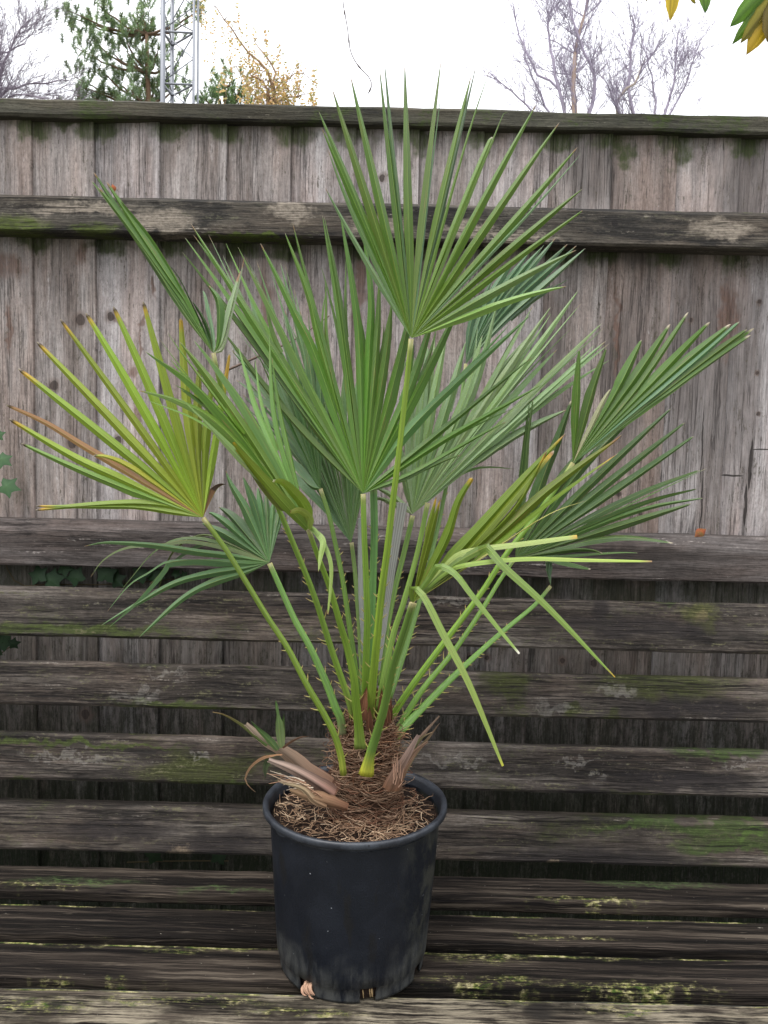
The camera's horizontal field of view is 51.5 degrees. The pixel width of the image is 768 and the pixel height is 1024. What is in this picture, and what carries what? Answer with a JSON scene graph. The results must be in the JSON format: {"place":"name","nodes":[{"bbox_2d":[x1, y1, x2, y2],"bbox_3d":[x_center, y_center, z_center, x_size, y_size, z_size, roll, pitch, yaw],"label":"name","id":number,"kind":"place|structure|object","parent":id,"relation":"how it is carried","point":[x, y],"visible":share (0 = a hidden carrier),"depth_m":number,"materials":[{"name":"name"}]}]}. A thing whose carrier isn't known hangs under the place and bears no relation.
{"place":"outdoors","nodes":[
{"label":"outdoors","id":0,"kind":"place"},
{"bbox_2d":[343,1,371,93],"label":"hanging tendril","id":1,"kind":"object","parent":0,"point":[350,49],"visible":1,"depth_m":1.44,"materials":[{"name":"plant"}]},
{"bbox_2d":[0,0,767,115],"label":"sky","id":2,"kind":"structure","parent":0,"point":[409,34],"materials":[{"name":"white"}]},
{"bbox_2d":[9,988,767,1006],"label":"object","id":3,"kind":"structure","parent":0,"point":[429,998],"depth_m":1.77,"materials":[{"name":"wood"}]},
{"bbox_2d":[0,0,99,100],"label":"bare tree","id":4,"kind":"object","parent":3,"relation":"on","point":[4,91],"visible":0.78,"depth_m":12.43,"materials":[{"name":"grey plant"}]},
{"bbox_2d":[43,0,207,102],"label":"pine tree","id":5,"kind":"object","parent":3,"relation":"on","point":[144,30],"visible":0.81,"depth_m":12.92,"materials":[{"name":"green plant"}]},
{"bbox_2d":[160,0,198,102],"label":"lattice mast","id":6,"kind":"object","parent":3,"relation":"on","point":[163,69],"visible":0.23,"depth_m":10.58,"materials":[{"name":"white metal"}]},
{"bbox_2d":[195,58,252,103],"bbox_3d":[-2.905,-4.137,14.736,1.365,8.159,0.920,1,5,0],"label":"pine tree","id":7,"kind":"object","parent":3,"relation":"on","point":[230,94],"visible":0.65,"depth_m":14.36,"materials":[{"name":"green plant"}]},
{"bbox_2d":[190,0,317,105],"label":"golden tree","id":8,"kind":"object","parent":3,"relation":"on","point":[270,95],"visible":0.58,"depth_m":12.68,"materials":[{"name":"yellow plant"}]},
{"bbox_2d":[0,585,767,1023],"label":"garden bench","id":9,"kind":"object","parent":3,"relation":"on","point":[114,963],"visible":0.83,"depth_m":1.56,"materials":[{"name":"grey wood"}]},
{"bbox_2d":[263,765,446,1002],"bbox_3d":[-0.047,0.571,1.246,0.284,0.253,0.281,1,5,0],"label":"plant pot","id":10,"kind":"object","parent":9,"relation":"on","point":[352,919],"visible":0.84,"depth_m":1.14,"materials":[{"name":"black plastic"}]},
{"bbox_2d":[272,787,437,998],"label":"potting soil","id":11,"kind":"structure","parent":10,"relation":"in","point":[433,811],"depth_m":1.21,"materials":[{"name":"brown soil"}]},
{"bbox_2d":[274,789,435,841],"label":"root fibres","id":12,"kind":"object","parent":11,"relation":"on","point":[374,834],"visible":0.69,"depth_m":1.18,"materials":[{"name":"brown plant"}]},
{"bbox_2d":[278,789,432,839],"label":"bark chips","id":13,"kind":"object","parent":11,"relation":"on","point":[292,798],"visible":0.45,"depth_m":1.20,"materials":[{"name":"brown wood"}]},
{"bbox_2d":[6,61,753,999],"bbox_3d":[0.031,0.035,1.214,1.126,1.330,0.576,1,5,0],"label":"fan palm","id":14,"kind":"object","parent":11,"relation":"on","point":[316,437],"visible":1,"depth_m":1.16,"materials":[{"name":"green plant"}]},
{"bbox_2d":[229,316,328,369],"bbox_3d":[-0.189,-0.307,1.441,0.182,0.107,0.011,1,5,-9],"label":"dry twig","id":15,"kind":"object","parent":14,"relation":"attached to","point":[240,364],"visible":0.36,"depth_m":1.43,"materials":[{"name":"plant"}]},
{"bbox_2d":[0,98,767,922],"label":"wooden fence","id":16,"kind":"object","parent":3,"relation":"on","point":[666,228],"visible":0.54,"depth_m":1.69,"materials":[{"name":"grey wood"}]},
{"bbox_2d":[0,431,228,864],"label":"ivy plant","id":17,"kind":"object","parent":16,"relation":"attached to","point":[8,487],"visible":0.86,"depth_m":1.70,"materials":[{"name":"green plant"}]},
{"bbox_2d":[440,0,646,113],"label":"bare tree","id":18,"kind":"object","parent":3,"relation":"on","point":[571,82],"visible":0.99,"depth_m":12.46,"materials":[{"name":"grey plant"}]},
{"bbox_2d":[581,0,736,114],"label":"bare tree","id":19,"kind":"object","parent":3,"relation":"on","point":[683,57],"visible":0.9,"depth_m":13.39,"materials":[{"name":"grey plant"}]},
{"bbox_2d":[646,0,767,54],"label":"overhanging shrub","id":20,"kind":"object","parent":3,"relation":"on","point":[752,15],"visible":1,"depth_m":0.95,"materials":[{"name":"green plant"}]},
{"bbox_2d":[695,528,705,536],"bbox_3d":[0.668,0.044,1.682,0.024,0.020,0.005,1,5,0],"label":"dead leaf","id":21,"kind":"object","parent":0,"point":[699,532],"visible":1,"depth_m":1.68,"materials":[{"name":"orange plant"}]}
]}

